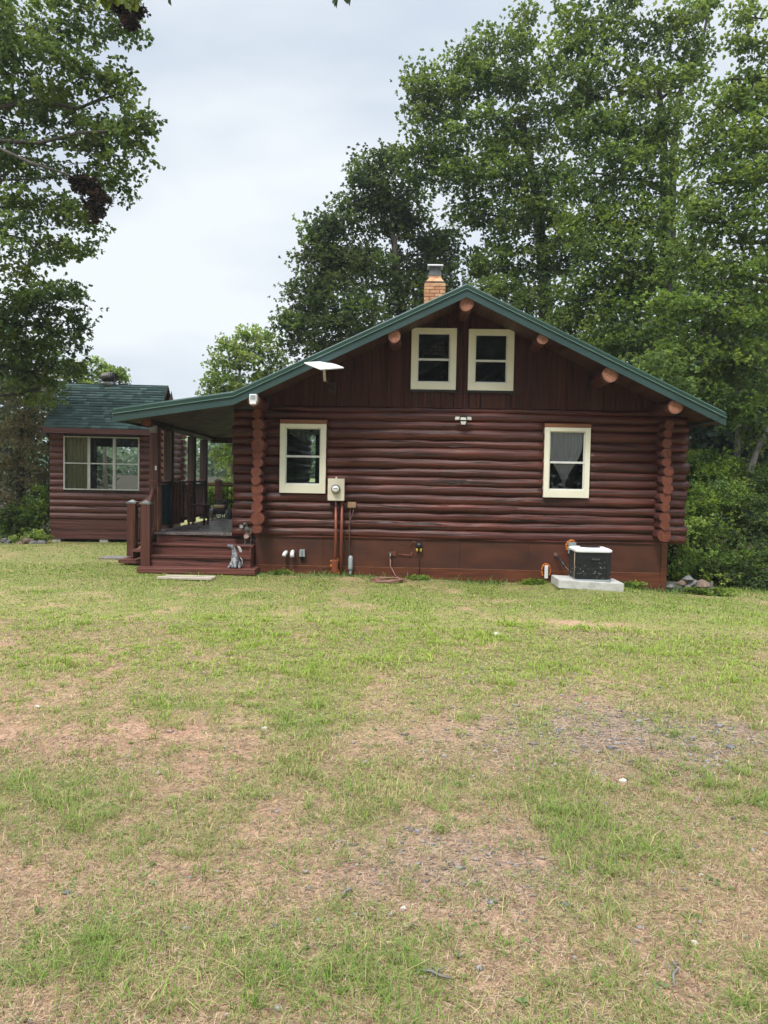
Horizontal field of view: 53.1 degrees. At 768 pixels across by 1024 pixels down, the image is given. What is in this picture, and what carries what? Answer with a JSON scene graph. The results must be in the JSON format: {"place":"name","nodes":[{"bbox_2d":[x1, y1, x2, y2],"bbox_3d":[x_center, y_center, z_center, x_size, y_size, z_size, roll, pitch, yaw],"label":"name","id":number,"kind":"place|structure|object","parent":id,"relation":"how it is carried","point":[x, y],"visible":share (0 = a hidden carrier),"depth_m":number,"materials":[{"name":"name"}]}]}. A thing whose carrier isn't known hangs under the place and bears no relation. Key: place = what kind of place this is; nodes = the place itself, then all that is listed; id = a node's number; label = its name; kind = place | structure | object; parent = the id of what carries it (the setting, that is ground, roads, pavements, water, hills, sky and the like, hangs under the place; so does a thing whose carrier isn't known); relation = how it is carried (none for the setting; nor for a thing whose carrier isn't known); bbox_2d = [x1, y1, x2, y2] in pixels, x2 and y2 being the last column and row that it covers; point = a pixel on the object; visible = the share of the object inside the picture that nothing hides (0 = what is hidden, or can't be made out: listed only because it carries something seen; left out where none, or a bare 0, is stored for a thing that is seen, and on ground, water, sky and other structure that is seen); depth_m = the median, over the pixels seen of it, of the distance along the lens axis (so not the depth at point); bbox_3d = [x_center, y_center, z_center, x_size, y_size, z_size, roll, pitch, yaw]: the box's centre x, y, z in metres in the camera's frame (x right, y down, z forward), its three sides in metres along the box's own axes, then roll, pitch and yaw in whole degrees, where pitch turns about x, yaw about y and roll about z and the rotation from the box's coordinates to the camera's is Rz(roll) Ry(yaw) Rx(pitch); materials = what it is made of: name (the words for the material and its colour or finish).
{"place":"outdoors","nodes":[
{"label":"outdoors","id":0,"kind":"place"},
{"bbox_2d":[168,0,350,7],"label":"leafy twig","id":1,"kind":"object","parent":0,"point":[334,2],"visible":1,"depth_m":4.86,"materials":[{"name":"green plant"}]},
{"bbox_2d":[0,473,767,1023],"bbox_3d":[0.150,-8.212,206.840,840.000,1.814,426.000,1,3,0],"label":"lawn ground","id":2,"kind":"structure","parent":0,"point":[126,481],"depth_m":4.44,"materials":[{"name":"green plant"}]},
{"bbox_2d":[8,534,21,542],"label":"weed","id":3,"kind":"object","parent":2,"relation":"on","point":[14,538],"visible":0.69,"depth_m":18.50,"materials":[{"name":"green plant"}]},
{"bbox_2d":[0,499,37,537],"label":"bush","id":4,"kind":"object","parent":2,"relation":"on","point":[6,526],"visible":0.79,"depth_m":19.38,"materials":[{"name":"green plant"}]},
{"bbox_2d":[22,537,33,543],"bbox_3d":[-8.515,0.692,18.363,0.251,0.176,0.214,-1,3,-32],"label":"rock","id":5,"kind":"object","parent":2,"relation":"on","point":[26,540],"visible":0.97,"depth_m":18.28,"materials":[{"name":"stone"}]},
{"bbox_2d":[6,483,50,537],"bbox_3d":[-8.793,-0.002,19.618,1.581,1.520,1.238,1,3,0],"label":"bush","id":6,"kind":"object","parent":2,"relation":"on","point":[34,509],"visible":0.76,"depth_m":19.40,"materials":[{"name":"green plant"}]},
{"bbox_2d":[0,370,63,537],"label":"alder tree","id":7,"kind":"object","parent":2,"relation":"on","point":[23,424],"visible":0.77,"depth_m":19.75,"materials":[{"name":"green plant"}]},
{"bbox_2d":[20,528,54,540],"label":"weed","id":8,"kind":"object","parent":2,"relation":"on","point":[35,535],"visible":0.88,"depth_m":18.47,"materials":[{"name":"green plant"}]},
{"bbox_2d":[36,540,46,543],"bbox_3d":[-8.177,0.746,18.353,0.243,0.158,0.184,1,3,0],"label":"rock","id":9,"kind":"object","parent":2,"relation":"on","point":[40,541],"visible":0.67,"depth_m":18.29,"materials":[{"name":"stone"}]},
{"bbox_2d":[0,268,108,409],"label":"oak tree","id":10,"kind":"object","parent":2,"relation":"on","point":[36,299],"visible":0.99,"depth_m":17.91,"materials":[{"name":"green plant"}]},
{"bbox_2d":[0,0,167,285],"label":"oak tree","id":11,"kind":"object","parent":2,"relation":"on","point":[43,102],"visible":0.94,"depth_m":15.46,"materials":[{"name":"green plant"}]},
{"bbox_2d":[0,147,114,224],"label":"dead leaf clump","id":12,"kind":"object","parent":11,"relation":"attached to","point":[83,185],"visible":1,"depth_m":14.85,"materials":[{"name":"brown plant"}]},
{"bbox_2d":[96,0,142,12],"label":"leafy twig","id":13,"kind":"object","parent":11,"relation":"attached to","point":[128,4],"visible":1,"depth_m":8.75,"materials":[{"name":"green plant"}]},
{"bbox_2d":[110,3,150,32],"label":"dead leaf clump","id":14,"kind":"object","parent":11,"relation":"attached to","point":[129,21],"visible":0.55,"depth_m":13.12,"materials":[{"name":"brown plant"}]},
{"bbox_2d":[63,355,131,488],"bbox_3d":[-10.099,-2.549,26.931,2.461,5.806,1.345,1,3,0],"label":"young tree","id":15,"kind":"object","parent":2,"relation":"on","point":[119,371],"visible":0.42,"depth_m":26.78,"materials":[{"name":"green plant"}]},
{"bbox_2d":[98,556,131,559],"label":"paving slab","id":16,"kind":"structure","parent":2,"relation":"on","point":[113,557],"depth_m":15.34,"materials":[{"name":"grey concrete"}]},
{"bbox_2d":[43,372,186,541],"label":"garden shed","id":17,"kind":"structure","parent":2,"relation":"on","point":[81,426],"depth_m":19.09,"materials":[{"name":"brown wood"}]},
{"bbox_2d":[63,436,88,489],"bbox_3d":[-7.611,-1.215,19.044,0.609,1.320,0.157,1,3,-4],"label":"window","id":18,"kind":"structure","parent":17,"relation":"in","point":[75,450],"depth_m":19.09,"materials":[{"name":"metal"}]},
{"bbox_2d":[89,436,113,489],"bbox_3d":[-7.000,-1.205,19.086,0.611,1.320,0.155,1,3,-4],"label":"window","id":19,"kind":"structure","parent":17,"relation":"in","point":[93,463],"depth_m":19.10,"materials":[{"name":"glass"}]},
{"bbox_2d":[114,437,139,490],"bbox_3d":[-6.387,-1.194,19.092,0.609,1.320,0.080,1,3,-4],"label":"window","id":20,"kind":"structure","parent":17,"relation":"in","point":[115,463],"depth_m":19.05,"materials":[{"name":"glass"}]},
{"bbox_2d":[0,436,315,477],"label":"treeline","id":21,"kind":"object","parent":2,"relation":"on","point":[131,456],"visible":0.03,"depth_m":81.98,"materials":[{"name":"green plant"}]},
{"bbox_2d":[156,576,212,579],"bbox_3d":[-3.255,1.083,12.549,0.900,0.035,0.110,1,3,1],"label":"plank","id":22,"kind":"object","parent":2,"relation":"on","point":[186,578],"visible":1,"depth_m":12.50,"materials":[{"name":"beige wood"}]},
{"bbox_2d":[165,575,215,578],"bbox_3d":[-3.219,1.075,12.768,0.840,0.035,0.110,1,3,2],"label":"plank","id":23,"kind":"object","parent":2,"relation":"on","point":[214,577],"visible":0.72,"depth_m":12.72,"materials":[{"name":"beige wood"}]},
{"bbox_2d":[208,482,226,518],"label":"shrub","id":24,"kind":"object","parent":2,"relation":"on","point":[211,490],"visible":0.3,"depth_m":22.83,"materials":[{"name":"green plant"}]},
{"bbox_2d":[208,476,233,508],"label":"shrub","id":25,"kind":"object","parent":2,"relation":"on","point":[224,480],"visible":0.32,"depth_m":23.16,"materials":[{"name":"green plant"}]},
{"bbox_2d":[192,323,295,482],"bbox_3d":[-4.889,-3.103,26.907,3.635,7.080,2.205,1,3,0],"label":"ash tree","id":26,"kind":"object","parent":2,"relation":"on","point":[242,351],"visible":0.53,"depth_m":26.56,"materials":[{"name":"green plant"}]},
{"bbox_2d":[268,567,293,574],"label":"weed","id":27,"kind":"object","parent":2,"relation":"on","point":[279,571],"visible":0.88,"depth_m":13.56,"materials":[{"name":"green plant"}]},
{"bbox_2d":[342,883,351,897],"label":"twig","id":28,"kind":"object","parent":2,"relation":"on","point":[346,890],"visible":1,"depth_m":3.22,"materials":[{"name":"beige wood"}]},
{"bbox_2d":[348,556,352,573],"bbox_3d":[-0.594,0.973,13.594,0.080,0.402,0.080,1,3,2],"label":"utility stub","id":29,"kind":"object","parent":2,"relation":"on","point":[350,563],"visible":0.92,"depth_m":13.56,"materials":[{"name":"grey plastic"}]},
{"bbox_2d":[265,137,473,361],"bbox_3d":[-0.438,-5.830,25.809,7.155,12.861,4.578,1,3,0],"label":"oak tree","id":30,"kind":"object","parent":2,"relation":"on","point":[340,264],"visible":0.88,"depth_m":25.29,"materials":[{"name":"green plant"}]},
{"bbox_2d":[0,566,767,1023],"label":"dead straw","id":31,"kind":"object","parent":2,"relation":"on","point":[26,898],"visible":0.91,"depth_m":3.59,"materials":[{"name":"beige plant"}]},
{"bbox_2d":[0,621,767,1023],"bbox_3d":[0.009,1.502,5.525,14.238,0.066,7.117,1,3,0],"label":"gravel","id":32,"kind":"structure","parent":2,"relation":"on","point":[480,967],"depth_m":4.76,"materials":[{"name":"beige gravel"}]},
{"bbox_2d":[0,246,767,539],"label":"deep wood","id":33,"kind":"object","parent":2,"relation":"on","point":[698,439],"visible":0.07,"depth_m":27.08,"materials":[{"name":"green plant"}]},
{"bbox_2d":[0,592,767,1023],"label":"clover and weeds","id":34,"kind":"object","parent":2,"relation":"on","point":[490,906],"visible":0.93,"depth_m":4.05,"materials":[{"name":"green plant"}]},
{"bbox_2d":[370,559,406,582],"bbox_3d":[0.124,1.013,13.153,0.559,0.324,0.786,3,3,33],"label":"garden hose","id":35,"kind":"object","parent":2,"relation":"on","point":[395,578],"visible":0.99,"depth_m":13.03,"materials":[{"name":"brown rubber"}]},
{"bbox_2d":[405,574,429,580],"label":"weed","id":36,"kind":"object","parent":2,"relation":"on","point":[419,577],"visible":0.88,"depth_m":13.52,"materials":[{"name":"green plant"}]},
{"bbox_2d":[112,264,726,591],"bbox_3d":[0.405,-1.876,16.547,10.530,6.762,7.932,1,3,1],"label":"log cabin","id":37,"kind":"object","parent":2,"relation":"on","point":[580,442],"visible":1,"depth_m":13.56,"materials":[{"name":"brown wood"}]},
{"bbox_2d":[187,483,209,524],"bbox_3d":[-3.890,-0.163,16.105,0.385,0.860,0.380,1,3,1],"label":"porch chair","id":38,"kind":"object","parent":37,"relation":"on","point":[191,495],"visible":1,"depth_m":15.95,"materials":[{"name":"black wood"}]},
{"bbox_2d":[209,499,232,518],"bbox_3d":[-3.944,-0.073,18.624,0.460,0.469,0.659,1,3,-1],"label":"ride on jeep","id":39,"kind":"object","parent":37,"relation":"on","point":[221,506],"visible":0.94,"depth_m":18.35,"materials":[{"name":"black plastic"}]},
{"bbox_2d":[226,544,242,568],"bbox_3d":[-2.589,0.765,13.340,0.272,0.427,0.188,1,3,1],"label":"dog sculpture","id":40,"kind":"object","parent":37,"relation":"on","point":[235,562],"visible":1,"depth_m":13.29,"materials":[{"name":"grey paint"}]},
{"bbox_2d":[240,523,251,544],"bbox_3d":[-2.468,0.367,13.716,0.223,0.426,0.123,1,3,1],"label":"flower sculpture","id":41,"kind":"object","parent":37,"relation":"on","point":[247,528],"visible":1,"depth_m":13.69,"materials":[{"name":"grey metal"}]},
{"bbox_2d":[249,394,257,404],"bbox_3d":[-2.150,-1.854,12.650,0.130,0.170,0.135,1,3,1],"label":"solar floodlight","id":42,"kind":"object","parent":37,"relation":"attached to","point":[253,399],"visible":1,"depth_m":12.60,"materials":[{"name":"white plastic"}]},
{"bbox_2d":[290,550,294,557],"bbox_3d":[-1.630,0.742,13.672,0.080,0.127,0.159,1,3,2],"label":"vent pipe","id":43,"kind":"object","parent":37,"relation":"attached to","point":[292,552],"visible":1,"depth_m":13.61,"materials":[{"name":"white plastic"}]},
{"bbox_2d":[299,549,304,561],"bbox_3d":[-1.458,0.780,13.697,0.100,0.220,0.086,1,3,2],"label":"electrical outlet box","id":44,"kind":"object","parent":37,"relation":"attached to","point":[302,554],"visible":1,"depth_m":13.66,"materials":[{"name":"grey plastic"}]},
{"bbox_2d":[279,419,326,493],"bbox_3d":[-1.428,-0.984,13.638,0.832,1.297,0.170,1,3,1],"label":"window","id":45,"kind":"structure","parent":37,"relation":"in","point":[286,425],"depth_m":13.57,"materials":[{"name":"beige paint"}]},
{"bbox_2d":[304,361,343,393],"bbox_3d":[-0.874,-2.280,12.845,0.559,0.457,1.421,2,3,14],"label":"satellite antenna","id":46,"kind":"object","parent":37,"relation":"attached to","point":[324,366],"visible":0.98,"depth_m":12.48,"materials":[{"name":"white metal"}]},
{"bbox_2d":[328,477,344,574],"bbox_3d":[-0.852,0.304,13.535,0.290,1.846,0.297,1,3,1],"label":"electric meter","id":47,"kind":"object","parent":37,"relation":"attached to","point":[336,489],"visible":0.87,"depth_m":13.54,"materials":[{"name":"beige metal"}]},
{"bbox_2d":[348,502,355,572],"bbox_3d":[-0.578,0.472,13.625,0.144,1.300,0.108,1,3,2],"label":"junction box","id":48,"kind":"object","parent":37,"relation":"attached to","point":[351,505],"visible":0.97,"depth_m":13.57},
{"bbox_2d":[392,552,411,555],"bbox_3d":[0.318,0.750,13.670,0.359,0.080,0.028,1,3,5],"label":"pipe strap","id":49,"kind":"object","parent":37,"relation":"attached to","point":[393,553],"visible":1,"depth_m":13.67,"materials":[{"name":"brown metal"}]},
{"bbox_2d":[411,541,422,574],"bbox_3d":[0.575,0.834,13.627,0.210,0.626,0.093,1,3,2],"label":"gas regulator","id":50,"kind":"object","parent":37,"relation":"attached to","point":[418,545],"visible":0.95,"depth_m":13.60,"materials":[{"name":"black metal"}]},
{"bbox_2d":[411,328,456,391],"bbox_3d":[0.875,-2.669,13.520,0.794,1.107,0.140,1,3,1],"label":"window","id":51,"kind":"structure","parent":37,"relation":"in","point":[450,385],"depth_m":13.46,"materials":[{"name":"beige paint"}]},
{"bbox_2d":[455,415,471,424],"bbox_3d":[1.384,-1.611,13.435,0.294,0.165,0.139,1,3,2],"label":"wall lamp","id":52,"kind":"object","parent":37,"relation":"attached to","point":[462,419],"visible":1,"depth_m":13.39,"materials":[{"name":"white plastic"}]},
{"bbox_2d":[409,390,517,393],"bbox_3d":[1.445,-2.103,13.488,2.001,0.039,0.024,1,3,1],"label":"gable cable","id":53,"kind":"object","parent":37,"relation":"attached to","point":[470,392],"visible":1,"depth_m":13.48,"materials":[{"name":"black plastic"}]},
{"bbox_2d":[467,329,514,392],"bbox_3d":[1.878,-2.645,13.495,0.799,1.102,0.140,1,3,1],"label":"window","id":54,"kind":"structure","parent":37,"relation":"in","point":[507,386],"depth_m":13.44,"materials":[{"name":"beige paint"}]},
{"bbox_2d":[541,563,551,578],"bbox_3d":[2.866,1.034,13.563,0.192,0.278,0.080,1,3,2],"label":"capped pipe","id":55,"kind":"object","parent":37,"relation":"attached to","point":[545,565],"visible":1,"depth_m":13.55,"materials":[{"name":"white plastic"}]},
{"bbox_2d":[553,552,568,570],"bbox_3d":[3.179,0.899,13.324,0.076,0.337,0.695,0,3,-28],"label":"refrigerant line","id":56,"kind":"object","parent":37,"relation":"attached to","point":[560,560],"visible":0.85,"depth_m":13.46,"materials":[{"name":"black plastic"}]},
{"bbox_2d":[542,423,591,497],"bbox_3d":[3.210,-0.900,13.507,0.810,1.295,0.151,1,3,1],"label":"window","id":57,"kind":"structure","parent":37,"relation":"in","point":[563,447],"depth_m":13.47,"materials":[{"name":"beige paint"}]},
{"bbox_2d":[565,539,575,553],"bbox_3d":[3.290,0.605,13.550,0.186,0.251,0.095,1,3,2],"label":"disconnect box","id":58,"kind":"object","parent":37,"relation":"attached to","point":[570,542],"visible":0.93,"depth_m":13.53,"materials":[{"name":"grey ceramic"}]},
{"bbox_2d":[415,966,453,979],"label":"twig","id":59,"kind":"object","parent":2,"relation":"on","point":[438,974],"visible":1,"depth_m":2.70,"materials":[{"name":"grey wood"}]},
{"bbox_2d":[383,0,604,325],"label":"oak tree","id":60,"kind":"object","parent":2,"relation":"on","point":[535,206],"visible":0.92,"depth_m":23.65,"materials":[{"name":"green plant"}]},
{"bbox_2d":[519,578,545,584],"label":"weed","id":61,"kind":"object","parent":2,"relation":"on","point":[531,581],"visible":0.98,"depth_m":13.23,"materials":[{"name":"green plant"}]},
{"bbox_2d":[551,575,623,591],"bbox_3d":[3.386,1.191,12.840,1.064,0.180,0.650,1,3,2],"label":"concrete pad","id":62,"kind":"object","parent":2,"relation":"on","point":[563,582],"visible":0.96,"depth_m":12.52,"materials":[{"name":"white concrete"}]},
{"bbox_2d":[568,546,611,581],"bbox_3d":[3.436,0.849,12.838,0.610,0.549,0.612,1,3,1],"label":"air conditioner","id":63,"kind":"object","parent":62,"relation":"on","point":[590,563],"visible":1,"depth_m":12.57,"materials":[{"name":"black metal"}]},
{"bbox_2d":[530,0,720,377],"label":"oak tree","id":64,"kind":"object","parent":2,"relation":"on","point":[607,125],"visible":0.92,"depth_m":21.01,"materials":[{"name":"green plant"}]},
{"bbox_2d":[619,579,647,588],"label":"weed","id":65,"kind":"object","parent":2,"relation":"on","point":[633,585],"visible":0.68,"depth_m":13.23,"materials":[{"name":"green plant"}]},
{"bbox_2d":[618,343,717,580],"bbox_3d":[5.704,-0.960,15.490,2.031,4.710,1.585,1,3,0],"label":"forest tree","id":66,"kind":"object","parent":2,"relation":"on","point":[655,355],"visible":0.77,"depth_m":15.24,"materials":[{"name":"green plant"}]},
{"bbox_2d":[666,583,674,589],"bbox_3d":[5.077,1.329,13.613,0.159,0.124,0.126,-1,4,-43],"label":"rock","id":67,"kind":"object","parent":2,"relation":"on","point":[671,586],"visible":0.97,"depth_m":13.58,"materials":[{"name":"stone"}]},
{"bbox_2d":[664,962,678,986],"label":"twig","id":68,"kind":"object","parent":2,"relation":"on","point":[675,971],"visible":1,"depth_m":2.73,"materials":[{"name":"beige wood"}]},
{"bbox_2d":[666,582,712,591],"bbox_3d":[5.553,1.390,13.965,0.840,0.270,0.045,1,3,0],"label":"bed edging","id":69,"kind":"object","parent":2,"relation":"on","point":[676,586],"visible":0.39,"depth_m":13.96,"materials":[{"name":"grey stone"}]},
{"bbox_2d":[667,547,718,581],"bbox_3d":[6.140,1.173,15.225,1.380,0.943,1.328,1,3,0],"label":"shrub","id":70,"kind":"object","parent":2,"relation":"on","point":[682,568],"visible":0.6,"depth_m":15.01,"materials":[{"name":"green plant"}]},
{"bbox_2d":[668,513,721,566],"bbox_3d":[6.345,0.691,15.949,1.458,1.405,1.456,1,3,0],"label":"shrub","id":71,"kind":"object","parent":2,"relation":"on","point":[694,531],"visible":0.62,"depth_m":15.69,"materials":[{"name":"green plant"}]},
{"bbox_2d":[683,586,708,594],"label":"weed","id":72,"kind":"object","parent":2,"relation":"on","point":[694,589],"visible":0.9,"depth_m":13.42,"materials":[{"name":"green plant"}]},
{"bbox_2d":[685,471,707,521],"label":"shrub","id":73,"kind":"object","parent":2,"relation":"on","point":[691,486],"visible":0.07,"depth_m":18.72,"materials":[{"name":"green plant"}]},
{"bbox_2d":[669,0,724,355],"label":"oak tree","id":74,"kind":"object","parent":2,"relation":"on","point":[700,39],"visible":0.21,"depth_m":21.95,"materials":[{"name":"green plant"}]},
{"bbox_2d":[655,249,738,548],"bbox_3d":[9.124,-3.313,22.694,2.252,9.020,2.015,0,3,-26],"label":"forest tree","id":75,"kind":"object","parent":2,"relation":"on","point":[687,281],"visible":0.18,"depth_m":22.65,"materials":[{"name":"green plant"}]},
{"bbox_2d":[627,0,767,440],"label":"oak tree","id":76,"kind":"object","parent":2,"relation":"on","point":[742,100],"visible":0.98,"depth_m":17.68,"materials":[{"name":"green plant"}]},
{"bbox_2d":[684,478,725,571],"bbox_3d":[6.787,0.316,16.864,1.640,2.112,1.589,1,3,0],"label":"shrub","id":77,"kind":"object","parent":2,"relation":"on","point":[699,504],"visible":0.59,"depth_m":16.59,"materials":[{"name":"green plant"}]},
{"bbox_2d":[686,446,729,497],"bbox_3d":[7.670,-0.131,18.564,1.256,2.907,1.691,3,3,38],"label":"shrub","id":78,"kind":"object","parent":2,"relation":"on","point":[694,459],"visible":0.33,"depth_m":18.26,"materials":[{"name":"green plant"}]},
{"bbox_2d":[681,544,747,589],"bbox_3d":[6.482,1.185,15.057,1.238,1.116,1.797,3,3,39],"label":"shrub","id":79,"kind":"object","parent":2,"relation":"on","point":[724,563],"visible":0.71,"depth_m":14.81,"materials":[{"name":"green plant"}]},
{"bbox_2d":[700,587,735,596],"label":"weed","id":80,"kind":"object","parent":2,"relation":"on","point":[721,592],"visible":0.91,"depth_m":13.36,"materials":[{"name":"green plant"}]},
{"bbox_2d":[689,444,761,527],"bbox_3d":[8.021,-0.102,17.960,1.753,2.962,1.598,1,3,0],"label":"shrub","id":81,"kind":"object","parent":2,"relation":"on","point":[722,470],"visible":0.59,"depth_m":17.75,"materials":[{"name":"green plant"}]},
{"bbox_2d":[689,513,763,569],"bbox_3d":[6.966,0.729,15.817,1.838,1.404,1.322,0,3,-19],"label":"shrub","id":82,"kind":"object","parent":2,"relation":"on","point":[721,538],"visible":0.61,"depth_m":15.60,"materials":[{"name":"green plant"}]},
{"bbox_2d":[724,744,735,749],"bbox_3d":[2.283,1.554,5.069,0.065,0.049,0.062,-1,3,-41],"label":"stone","id":83,"kind":"object","parent":2,"relation":"on","point":[730,746],"visible":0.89,"depth_m":5.05,"materials":[{"name":"grey stone"}]},
{"bbox_2d":[701,344,765,562],"bbox_3d":[8.472,-1.414,18.919,1.709,5.510,1.583,2,3,20],"label":"forest tree","id":84,"kind":"object","parent":2,"relation":"on","point":[738,442],"visible":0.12,"depth_m":18.86,"materials":[{"name":"green plant"}]},
{"bbox_2d":[705,476,767,566],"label":"shrub","id":85,"kind":"object","parent":2,"relation":"on","point":[729,506],"visible":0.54,"depth_m":16.79,"materials":[{"name":"green plant"}]},
{"bbox_2d":[708,528,767,569],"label":"shrub","id":86,"kind":"object","parent":2,"relation":"on","point":[753,550],"visible":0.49,"depth_m":15.31,"materials":[{"name":"green plant"}]},
{"bbox_2d":[714,553,767,590],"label":"shrub","id":87,"kind":"object","parent":2,"relation":"on","point":[732,575],"visible":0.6,"depth_m":14.64,"materials":[{"name":"green plant"}]},
{"bbox_2d":[716,274,767,537],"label":"forest tree","id":88,"kind":"object","parent":2,"relation":"on","point":[760,456],"visible":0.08,"depth_m":20.78,"materials":[{"name":"green plant"}]},
{"bbox_2d":[730,459,767,547],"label":"shrub","id":89,"kind":"object","parent":2,"relation":"on","point":[760,480],"visible":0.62,"depth_m":17.35,"materials":[{"name":"green plant"}]},
{"bbox_2d":[732,488,767,558],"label":"shrub","id":90,"kind":"object","parent":2,"relation":"on","point":[759,522],"visible":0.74,"depth_m":16.47,"materials":[{"name":"green plant"}]},
{"bbox_2d":[733,425,767,543],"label":"tree","id":91,"kind":"object","parent":2,"relation":"on","point":[761,442],"visible":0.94,"depth_m":17.45,"materials":[{"name":"green plant"}]},
{"bbox_2d":[734,545,767,591],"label":"shrub","id":92,"kind":"object","parent":2,"relation":"on","point":[763,572],"visible":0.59,"depth_m":14.71,"materials":[{"name":"green plant"}]},
{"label":"rock","id":93,"kind":"object","parent":2,"relation":"on","visible":0},
{"bbox_2d":[697,579,709,588],"bbox_3d":[5.636,1.308,13.620,0.266,0.239,0.276,3,3,41],"label":"rock","id":94,"kind":"object","parent":93,"relation":"on","point":[702,583],"visible":0.64,"depth_m":13.53,"materials":[{"name":"stone"}]},
{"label":"rock","id":95,"kind":"object","parent":2,"relation":"on","visible":0},
{"bbox_2d":[676,580,686,585],"bbox_3d":[5.276,1.250,13.614,0.152,0.114,0.151,-1,3,-42],"label":"rock","id":96,"kind":"object","parent":95,"relation":"on","point":[681,583],"visible":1,"depth_m":13.57,"materials":[{"name":"stone"}]},
{"bbox_2d":[687,580,697,586],"bbox_3d":[5.476,1.262,13.619,0.197,0.144,0.182,3,3,34],"label":"rock","id":97,"kind":"object","parent":95,"relation":"on","point":[693,583],"visible":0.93,"depth_m":13.55,"materials":[{"name":"stone"}]},
{"bbox_2d":[682,575,693,582],"bbox_3d":[5.393,1.186,13.601,0.209,0.145,0.185,-1,4,-43],"label":"rock","id":98,"kind":"object","parent":97,"relation":"on","point":[687,578],"visible":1,"depth_m":13.55,"materials":[{"name":"stone"}]},
{"bbox_2d":[0,0,767,475],"label":"sky","id":99,"kind":"structure","parent":0,"point":[263,102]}
]}

